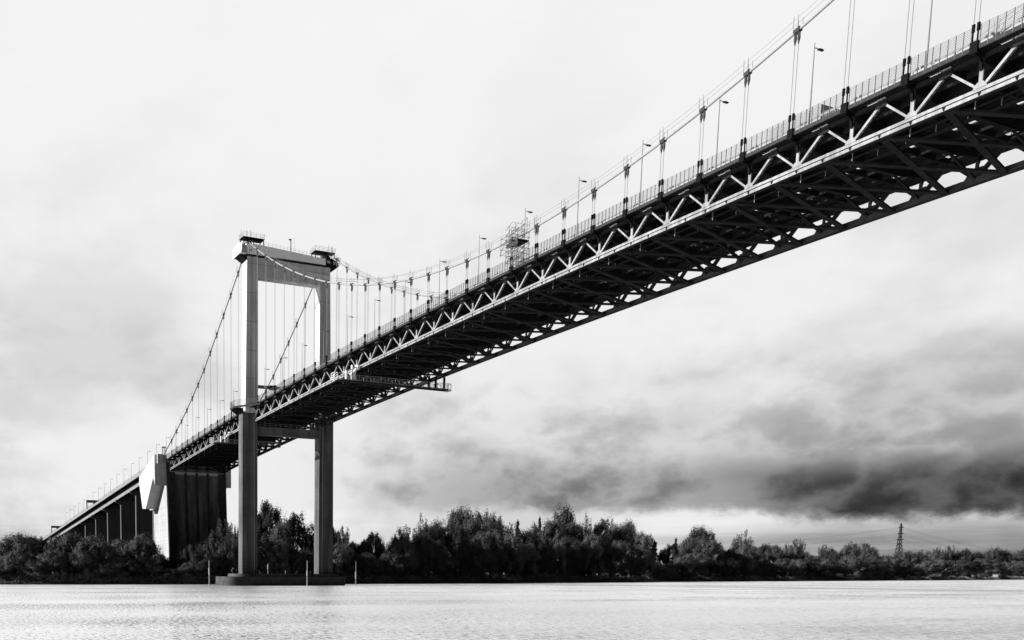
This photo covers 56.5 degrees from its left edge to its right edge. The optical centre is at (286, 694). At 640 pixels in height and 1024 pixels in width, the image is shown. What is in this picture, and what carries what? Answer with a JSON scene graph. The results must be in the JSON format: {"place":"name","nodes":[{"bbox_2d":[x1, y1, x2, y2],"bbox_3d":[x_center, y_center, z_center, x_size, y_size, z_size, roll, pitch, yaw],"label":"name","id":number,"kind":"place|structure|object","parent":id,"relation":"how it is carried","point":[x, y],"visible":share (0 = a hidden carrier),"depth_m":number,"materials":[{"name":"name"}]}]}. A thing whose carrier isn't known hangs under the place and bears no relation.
{"place":"outdoors","nodes":[
{"label":"outdoors","id":0,"kind":"place"},
{"bbox_2d":[0,580,1023,639],"bbox_3d":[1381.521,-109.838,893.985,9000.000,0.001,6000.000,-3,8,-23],"label":"water","id":1,"kind":"structure","parent":0,"point":[876,610],"depth_m":93.36,"materials":[{"name":"white liquid"}]},
{"bbox_2d":[215,230,344,585],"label":"bridge tower","id":2,"kind":"structure","parent":1,"relation":"in","point":[256,268],"depth_m":303.90,"materials":[{"name":"concrete"}]},
{"bbox_2d":[164,0,980,453],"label":"cable","id":3,"kind":"object","parent":2,"relation":"attached to","point":[796,34],"visible":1,"depth_m":164.26,"materials":[{"name":"grey metal"}]},
{"bbox_2d":[166,3,1023,473],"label":"bridge deck","id":4,"kind":"structure","parent":3,"relation":"hanging from","point":[880,147],"depth_m":142.82,"materials":[{"name":"metal"}]},
{"bbox_2d":[211,432,280,447],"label":"inspection gantry","id":5,"kind":"object","parent":4,"relation":"hanging from","point":[229,443],"visible":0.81,"depth_m":321.59,"materials":[{"name":"metal"}]},
{"bbox_2d":[331,365,451,391],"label":"inspection gantry","id":6,"kind":"object","parent":4,"relation":"hanging from","point":[390,384],"visible":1,"depth_m":234.93,"materials":[{"name":"metal"}]},
{"bbox_2d":[500,217,534,266],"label":"scaffold tower","id":7,"kind":"structure","parent":4,"relation":"on","point":[517,243],"depth_m":169.13,"materials":[{"name":"grey metal"}]},
{"bbox_2d":[768,104,838,152],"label":"lorry","id":8,"kind":"object","parent":4,"relation":"on","point":[826,107],"visible":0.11,"depth_m":122.11,"materials":[{"name":"silver metal"}]},
{"bbox_2d":[258,6,1023,401],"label":"cable","id":9,"kind":"object","parent":2,"relation":"attached to","point":[392,292],"visible":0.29,"depth_m":290.57,"materials":[{"name":"grey metal"}]},
{"bbox_2d":[0,575,1023,583],"bbox_3d":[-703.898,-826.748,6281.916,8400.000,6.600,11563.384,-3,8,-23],"label":"river bank","id":10,"kind":"structure","parent":0,"point":[181,582],"depth_m":386.02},
{"bbox_2d":[0,553,31,578],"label":"willow tree","id":11,"kind":"object","parent":10,"relation":"on","point":[9,561],"visible":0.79,"depth_m":324.83,"materials":[{"name":"grey plant"}]},
{"bbox_2d":[0,532,43,573],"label":"willow tree","id":12,"kind":"object","parent":10,"relation":"on","point":[19,540],"visible":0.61,"depth_m":329.99,"materials":[{"name":"grey plant"}]},
{"bbox_2d":[7,545,46,577],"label":"willow tree","id":13,"kind":"object","parent":10,"relation":"on","point":[16,554],"visible":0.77,"depth_m":325.94,"materials":[{"name":"grey plant"}]},
{"bbox_2d":[20,560,58,578],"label":"willow tree","id":14,"kind":"object","parent":10,"relation":"on","point":[41,564],"visible":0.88,"depth_m":325.62,"materials":[{"name":"grey plant"}]},
{"bbox_2d":[34,547,68,579],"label":"willow tree","id":15,"kind":"object","parent":10,"relation":"on","point":[51,557],"visible":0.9,"depth_m":326.76,"materials":[{"name":"grey plant"}]},
{"bbox_2d":[44,532,76,572],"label":"willow tree","id":16,"kind":"object","parent":10,"relation":"on","point":[53,543],"visible":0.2,"depth_m":342.34,"materials":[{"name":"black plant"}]},
{"bbox_2d":[56,552,81,579],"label":"broadleaf tree","id":17,"kind":"object","parent":10,"relation":"on","point":[71,568],"visible":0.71,"depth_m":329.12,"materials":[{"name":"black plant"}]},
{"bbox_2d":[56,530,83,572],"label":"willow tree","id":18,"kind":"object","parent":10,"relation":"on","point":[68,539],"visible":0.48,"depth_m":336.73,"materials":[{"name":"grey plant"}]},
{"bbox_2d":[68,546,94,579],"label":"willow tree","id":19,"kind":"object","parent":10,"relation":"on","point":[83,556],"visible":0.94,"depth_m":329.54,"materials":[{"name":"grey plant"}]},
{"bbox_2d":[69,533,122,578],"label":"willow tree","id":20,"kind":"object","parent":10,"relation":"on","point":[95,545],"visible":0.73,"depth_m":333.64,"materials":[{"name":"grey plant"}]},
{"bbox_2d":[90,516,106,558],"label":"viaduct pier","id":21,"kind":"structure","parent":10,"relation":"on","point":[100,525],"depth_m":565.57,"materials":[{"name":"concrete"}]},
{"bbox_2d":[90,559,124,578],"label":"willow tree","id":22,"kind":"object","parent":10,"relation":"on","point":[103,569],"visible":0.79,"depth_m":331.72,"materials":[{"name":"black plant"}]},
{"bbox_2d":[102,508,120,543],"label":"viaduct pier","id":23,"kind":"structure","parent":10,"relation":"on","point":[113,526],"depth_m":533.80,"materials":[{"name":"concrete"}]},
{"bbox_2d":[115,500,135,555],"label":"viaduct pier","id":24,"kind":"structure","parent":10,"relation":"on","point":[127,520],"depth_m":501.91,"materials":[{"name":"concrete"}]},
{"bbox_2d":[109,559,144,579],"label":"broadleaf tree","id":25,"kind":"object","parent":10,"relation":"on","point":[140,571],"visible":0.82,"depth_m":334.11,"materials":[{"name":"black plant"}]},
{"bbox_2d":[129,491,152,559],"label":"viaduct pier","id":26,"kind":"structure","parent":10,"relation":"on","point":[144,521],"depth_m":470.18,"materials":[{"name":"concrete"}]},
{"bbox_2d":[119,531,163,562],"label":"willow tree","id":27,"kind":"object","parent":10,"relation":"on","point":[147,546],"visible":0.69,"depth_m":345.75,"materials":[{"name":"grey plant"}]},
{"bbox_2d":[125,555,158,579],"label":"broadleaf tree","id":28,"kind":"object","parent":10,"relation":"on","point":[144,559],"visible":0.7,"depth_m":335.94,"materials":[{"name":"black plant"}]},
{"bbox_2d":[153,511,153,556],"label":"viaduct pier","id":29,"kind":"structure","parent":10,"relation":"on","point":[153,527],"depth_m":438.02,"materials":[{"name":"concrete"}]},
{"bbox_2d":[43,458,166,542],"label":"viaduct deck","id":30,"kind":"structure","parent":29,"relation":"on","point":[121,492],"depth_m":537.29,"materials":[{"name":"concrete"}]},
{"bbox_2d":[139,446,230,575],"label":"anchor pier","id":31,"kind":"structure","parent":10,"relation":"on","point":[188,507],"depth_m":402.38,"materials":[{"name":"concrete"}]},
{"bbox_2d":[176,562,205,578],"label":"willow tree","id":32,"kind":"object","parent":10,"relation":"on","point":[191,567],"visible":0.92,"depth_m":342.24,"materials":[{"name":"grey plant"}]},
{"bbox_2d":[179,544,206,574],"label":"poplar tree","id":33,"kind":"object","parent":10,"relation":"on","point":[184,557],"visible":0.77,"depth_m":347.48,"materials":[{"name":"black plant"}]},
{"bbox_2d":[191,552,223,576],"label":"broadleaf tree","id":34,"kind":"object","parent":10,"relation":"on","point":[204,561],"visible":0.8,"depth_m":346.51,"materials":[{"name":"black plant"}]},
{"bbox_2d":[203,516,233,575],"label":"poplar tree","id":35,"kind":"object","parent":10,"relation":"on","point":[220,538],"visible":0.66,"depth_m":357.80,"materials":[{"name":"black plant"}]},
{"bbox_2d":[216,540,237,575],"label":"broadleaf tree","id":36,"kind":"object","parent":10,"relation":"on","point":[232,556],"visible":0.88,"depth_m":350.95,"materials":[{"name":"black plant"}]},
{"bbox_2d":[258,533,278,573],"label":"broadleaf tree","id":37,"kind":"object","parent":10,"relation":"on","point":[263,541],"visible":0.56,"depth_m":357.72,"materials":[{"name":"black plant"}]},
{"bbox_2d":[258,500,287,560],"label":"broadleaf tree","id":38,"kind":"object","parent":10,"relation":"on","point":[268,516],"visible":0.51,"depth_m":387.10,"materials":[{"name":"black plant"}]},
{"bbox_2d":[258,537,290,573],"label":"willow tree","id":39,"kind":"object","parent":10,"relation":"on","point":[281,551],"visible":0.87,"depth_m":359.48,"materials":[{"name":"black plant"}]},
{"bbox_2d":[270,520,293,544],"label":"willow tree","id":40,"kind":"object","parent":10,"relation":"on","point":[282,532],"visible":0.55,"depth_m":376.88,"materials":[{"name":"grey plant"}]},
{"bbox_2d":[275,543,302,573],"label":"broadleaf tree","id":41,"kind":"object","parent":10,"relation":"on","point":[292,550],"visible":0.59,"depth_m":364.86,"materials":[{"name":"black plant"}]},
{"bbox_2d":[280,511,311,572],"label":"broadleaf tree","id":42,"kind":"object","parent":10,"relation":"on","point":[295,527],"visible":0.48,"depth_m":399.58,"materials":[{"name":"black plant"}]},
{"bbox_2d":[289,548,312,573],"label":"broadleaf tree","id":43,"kind":"object","parent":10,"relation":"on","point":[299,568],"visible":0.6,"depth_m":365.97,"materials":[{"name":"black plant"}]},
{"bbox_2d":[299,531,313,568],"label":"poplar tree","id":44,"kind":"object","parent":10,"relation":"on","point":[306,543],"visible":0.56,"depth_m":389.13,"materials":[{"name":"black plant"}]},
{"bbox_2d":[333,541,349,575],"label":"willow tree","id":45,"kind":"object","parent":10,"relation":"on","point":[340,553],"visible":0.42,"depth_m":372.74,"materials":[{"name":"grey plant"}]},
{"bbox_2d":[334,526,353,551],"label":"poplar tree","id":46,"kind":"object","parent":10,"relation":"on","point":[345,539],"visible":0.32,"depth_m":390.62,"materials":[{"name":"grey plant"}]},
{"bbox_2d":[333,545,354,576],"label":"willow tree","id":47,"kind":"object","parent":10,"relation":"on","point":[351,568],"visible":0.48,"depth_m":378.05,"materials":[{"name":"black plant"}]},
{"bbox_2d":[340,553,368,579],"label":"broadleaf tree","id":48,"kind":"object","parent":10,"relation":"on","point":[359,565],"visible":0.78,"depth_m":379.40,"materials":[{"name":"black plant"}]},
{"bbox_2d":[353,552,383,578],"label":"broadleaf tree","id":49,"kind":"object","parent":10,"relation":"on","point":[371,560],"visible":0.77,"depth_m":383.46,"materials":[{"name":"black plant"}]},
{"bbox_2d":[359,531,386,574],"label":"broadleaf tree","id":50,"kind":"object","parent":10,"relation":"on","point":[372,542],"visible":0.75,"depth_m":396.49,"materials":[{"name":"black plant"}]},
{"bbox_2d":[377,549,411,578],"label":"broadleaf tree","id":51,"kind":"object","parent":10,"relation":"on","point":[392,559],"visible":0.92,"depth_m":389.32,"materials":[{"name":"black plant"}]},
{"bbox_2d":[386,539,422,573],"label":"willow tree","id":52,"kind":"object","parent":10,"relation":"on","point":[407,548],"visible":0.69,"depth_m":396.17,"materials":[{"name":"black plant"}]},
{"bbox_2d":[411,532,436,578],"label":"willow tree","id":53,"kind":"object","parent":10,"relation":"on","point":[426,541],"visible":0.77,"depth_m":402.73,"materials":[{"name":"black plant"}]},
{"bbox_2d":[410,524,447,574],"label":"broadleaf tree","id":54,"kind":"object","parent":10,"relation":"on","point":[429,532],"visible":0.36,"depth_m":415.86,"materials":[{"name":"black plant"}]},
{"bbox_2d":[424,538,448,576],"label":"broadleaf tree","id":55,"kind":"object","parent":10,"relation":"on","point":[439,565],"visible":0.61,"depth_m":408.30,"materials":[{"name":"black plant"}]},
{"bbox_2d":[429,517,451,570],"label":"broadleaf tree","id":56,"kind":"object","parent":10,"relation":"on","point":[446,536],"visible":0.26,"depth_m":434.07,"materials":[{"name":"grey plant"}]},
{"bbox_2d":[449,524,472,578],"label":"broadleaf tree","id":57,"kind":"object","parent":10,"relation":"on","point":[461,539],"visible":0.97,"depth_m":414.09,"materials":[{"name":"black plant"}]},
{"bbox_2d":[446,502,476,564],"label":"willow tree","id":58,"kind":"object","parent":10,"relation":"on","point":[460,516],"visible":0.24,"depth_m":460.86,"materials":[{"name":"grey plant"}]},
{"bbox_2d":[456,516,487,568],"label":"willow tree","id":59,"kind":"object","parent":10,"relation":"on","point":[470,528],"visible":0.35,"depth_m":442.89,"materials":[{"name":"grey plant"}]},
{"bbox_2d":[461,534,484,579],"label":"willow tree","id":60,"kind":"object","parent":10,"relation":"on","point":[476,547],"visible":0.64,"depth_m":422.24,"materials":[{"name":"black plant"}]},
{"bbox_2d":[467,532,498,578],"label":"willow tree","id":61,"kind":"object","parent":10,"relation":"on","point":[484,541],"visible":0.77,"depth_m":423.99,"materials":[{"name":"black plant"}]},
{"bbox_2d":[479,512,504,575],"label":"willow tree","id":62,"kind":"object","parent":10,"relation":"on","point":[490,523],"visible":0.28,"depth_m":449.92,"materials":[{"name":"grey plant"}]},
{"bbox_2d":[481,527,508,577],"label":"broadleaf tree","id":63,"kind":"object","parent":10,"relation":"on","point":[499,541],"visible":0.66,"depth_m":426.89,"materials":[{"name":"black plant"}]},
{"bbox_2d":[0,571,1023,583],"bbox_3d":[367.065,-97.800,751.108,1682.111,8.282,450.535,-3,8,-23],"label":"riverside scrub","id":64,"kind":"object","parent":10,"relation":"on","point":[551,578],"visible":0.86,"depth_m":448.74,"materials":[{"name":"black plant"}]},
{"bbox_2d":[497,533,527,577],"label":"willow tree","id":65,"kind":"object","parent":10,"relation":"on","point":[514,543],"visible":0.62,"depth_m":438.11,"materials":[{"name":"black plant"}]},
{"bbox_2d":[508,541,542,576],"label":"willow tree","id":66,"kind":"object","parent":10,"relation":"on","point":[529,551],"visible":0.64,"depth_m":446.22,"materials":[{"name":"black plant"}]},
{"bbox_2d":[45,557,1023,577],"bbox_3d":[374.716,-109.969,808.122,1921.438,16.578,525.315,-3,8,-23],"label":"wood","id":67,"kind":"object","parent":10,"relation":"on","point":[172,566],"visible":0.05,"depth_m":466.23,"materials":[{"name":"black plant"}]},
{"bbox_2d":[520,536,553,578],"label":"broadleaf tree","id":68,"kind":"object","parent":10,"relation":"on","point":[539,546],"visible":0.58,"depth_m":452.88,"materials":[{"name":"black plant"}]},
{"bbox_2d":[536,534,558,576],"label":"broadleaf tree","id":69,"kind":"object","parent":10,"relation":"on","point":[548,542],"visible":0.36,"depth_m":463.25,"materials":[{"name":"black plant"}]},
{"bbox_2d":[537,517,567,571],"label":"willow tree","id":70,"kind":"object","parent":10,"relation":"on","point":[554,531],"visible":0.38,"depth_m":496.60,"materials":[{"name":"grey plant"}]},
{"bbox_2d":[545,540,568,577],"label":"willow tree","id":71,"kind":"object","parent":10,"relation":"on","point":[560,549],"visible":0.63,"depth_m":471.21,"materials":[{"name":"black plant"}]},
{"bbox_2d":[552,501,575,573],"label":"broadleaf tree","id":72,"kind":"object","parent":10,"relation":"on","point":[565,516],"visible":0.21,"depth_m":541.21,"materials":[{"name":"grey plant"}]},
{"bbox_2d":[551,534,581,579],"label":"broadleaf tree","id":73,"kind":"object","parent":10,"relation":"on","point":[571,545],"visible":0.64,"depth_m":477.71,"materials":[{"name":"black plant"}]},
{"bbox_2d":[564,519,584,574],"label":"willow tree","id":74,"kind":"object","parent":10,"relation":"on","point":[574,529],"visible":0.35,"depth_m":499.66,"materials":[{"name":"grey plant"}]},
{"bbox_2d":[569,540,591,579],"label":"broadleaf tree","id":75,"kind":"object","parent":10,"relation":"on","point":[586,553],"visible":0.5,"depth_m":488.18,"materials":[{"name":"black plant"}]},
{"bbox_2d":[578,533,605,576],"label":"willow tree","id":76,"kind":"object","parent":10,"relation":"on","point":[589,539],"visible":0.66,"depth_m":494.25,"materials":[{"name":"black plant"}]},
{"bbox_2d":[590,535,613,574],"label":"broadleaf tree","id":77,"kind":"object","parent":10,"relation":"on","point":[607,557],"visible":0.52,"depth_m":502.26,"materials":[{"name":"black plant"}]},
{"bbox_2d":[592,518,616,574],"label":"broadleaf tree","id":78,"kind":"object","parent":10,"relation":"on","point":[602,526],"visible":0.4,"depth_m":543.70,"materials":[{"name":"grey plant"}]},
{"bbox_2d":[603,544,628,579],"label":"broadleaf tree","id":79,"kind":"object","parent":10,"relation":"on","point":[617,557],"visible":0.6,"depth_m":513.18,"materials":[{"name":"black plant"}]},
{"bbox_2d":[610,522,636,571],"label":"willow tree","id":80,"kind":"object","parent":10,"relation":"on","point":[621,536],"visible":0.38,"depth_m":549.14,"materials":[{"name":"grey plant"}]},
{"bbox_2d":[612,539,636,576],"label":"willow tree","id":81,"kind":"object","parent":10,"relation":"on","point":[625,547],"visible":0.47,"depth_m":523.04,"materials":[{"name":"black plant"}]},
{"bbox_2d":[612,545,650,576],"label":"broadleaf tree","id":82,"kind":"object","parent":10,"relation":"on","point":[643,559],"visible":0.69,"depth_m":524.23,"materials":[{"name":"black plant"}]},
{"bbox_2d":[631,530,659,562],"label":"willow tree","id":83,"kind":"object","parent":10,"relation":"on","point":[641,539],"visible":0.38,"depth_m":572.47,"materials":[{"name":"grey plant"}]},
{"bbox_2d":[669,554,698,579],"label":"willow tree","id":84,"kind":"object","parent":10,"relation":"on","point":[684,560],"visible":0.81,"depth_m":571.37,"materials":[{"name":"grey plant"}]},
{"bbox_2d":[677,537,703,570],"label":"willow tree","id":85,"kind":"object","parent":10,"relation":"on","point":[691,545],"visible":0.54,"depth_m":609.28,"materials":[{"name":"grey plant"}]},
{"bbox_2d":[683,552,710,576],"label":"willow tree","id":86,"kind":"object","parent":10,"relation":"on","point":[700,560],"visible":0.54,"depth_m":587.05,"materials":[{"name":"grey plant"}]},
{"bbox_2d":[685,524,715,558],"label":"broadleaf tree","id":87,"kind":"object","parent":10,"relation":"on","point":[698,534],"visible":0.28,"depth_m":644.16,"materials":[{"name":"grey plant"}]},
{"bbox_2d":[698,539,726,568],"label":"willow tree","id":88,"kind":"object","parent":10,"relation":"on","point":[713,548],"visible":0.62,"depth_m":622.20,"materials":[{"name":"grey plant"}]},
{"bbox_2d":[711,558,742,576],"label":"willow tree","id":89,"kind":"object","parent":10,"relation":"on","point":[733,564],"visible":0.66,"depth_m":615.46,"materials":[{"name":"black plant"}]},
{"bbox_2d":[726,551,751,578],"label":"broadleaf tree","id":90,"kind":"object","parent":10,"relation":"on","point":[740,559],"visible":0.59,"depth_m":627.92,"materials":[{"name":"black plant"}]},
{"bbox_2d":[735,544,756,577],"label":"willow tree","id":91,"kind":"object","parent":10,"relation":"on","point":[746,550],"visible":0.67,"depth_m":633.87,"materials":[{"name":"grey plant"}]},
{"bbox_2d":[747,552,771,575],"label":"willow tree","id":92,"kind":"object","parent":10,"relation":"on","point":[761,560],"visible":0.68,"depth_m":653.07,"materials":[{"name":"black plant"}]},
{"bbox_2d":[764,544,785,569],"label":"broadleaf tree","id":93,"kind":"object","parent":10,"relation":"on","point":[774,553],"visible":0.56,"depth_m":698.47,"materials":[{"name":"grey plant"}]},
{"bbox_2d":[784,544,804,570],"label":"willow tree","id":94,"kind":"object","parent":10,"relation":"on","point":[791,552],"visible":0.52,"depth_m":716.18,"materials":[{"name":"grey plant"}]},
{"bbox_2d":[794,559,822,576],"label":"broadleaf tree","id":95,"kind":"object","parent":10,"relation":"on","point":[813,568],"visible":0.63,"depth_m":706.87,"materials":[{"name":"black plant"}]},
{"bbox_2d":[807,559,834,576],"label":"willow tree","id":96,"kind":"object","parent":10,"relation":"on","point":[825,564],"visible":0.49,"depth_m":718.56,"materials":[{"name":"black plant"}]},
{"bbox_2d":[835,544,860,576],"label":"willow tree","id":97,"kind":"object","parent":10,"relation":"on","point":[847,552],"visible":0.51,"depth_m":784.77,"materials":[{"name":"grey plant"}]},
{"bbox_2d":[838,555,863,577],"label":"willow tree","id":98,"kind":"object","parent":10,"relation":"on","point":[849,561],"visible":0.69,"depth_m":760.22,"materials":[{"name":"grey plant"}]},
{"bbox_2d":[848,555,875,577],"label":"willow tree","id":99,"kind":"object","parent":10,"relation":"on","point":[867,563],"visible":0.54,"depth_m":766.33,"materials":[{"name":"grey plant"}]},
{"bbox_2d":[861,555,886,578],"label":"willow tree","id":100,"kind":"object","parent":10,"relation":"on","point":[872,559],"visible":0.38,"depth_m":776.65,"materials":[{"name":"black plant"}]},
{"bbox_2d":[893,549,922,565],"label":"willow tree","id":101,"kind":"object","parent":10,"relation":"on","point":[909,557],"visible":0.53,"depth_m":905.40,"materials":[{"name":"grey plant"}]},
{"bbox_2d":[916,560,942,577],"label":"willow tree","id":102,"kind":"object","parent":10,"relation":"on","point":[929,565],"visible":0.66,"depth_m":896.64,"materials":[{"name":"grey plant"}]},
{"bbox_2d":[950,559,976,577],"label":"broadleaf tree","id":103,"kind":"object","parent":10,"relation":"on","point":[963,566],"visible":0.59,"depth_m":969.13,"materials":[{"name":"grey plant"}]},
{"bbox_2d":[975,557,1005,577],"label":"willow tree","id":104,"kind":"object","parent":10,"relation":"on","point":[996,565],"visible":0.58,"depth_m":1059.02,"materials":[{"name":"grey plant"}]},
{"bbox_2d":[0,0,1023,574],"label":"sky","id":105,"kind":"structure","parent":0,"point":[867,377],"materials":[{"name":"white"}]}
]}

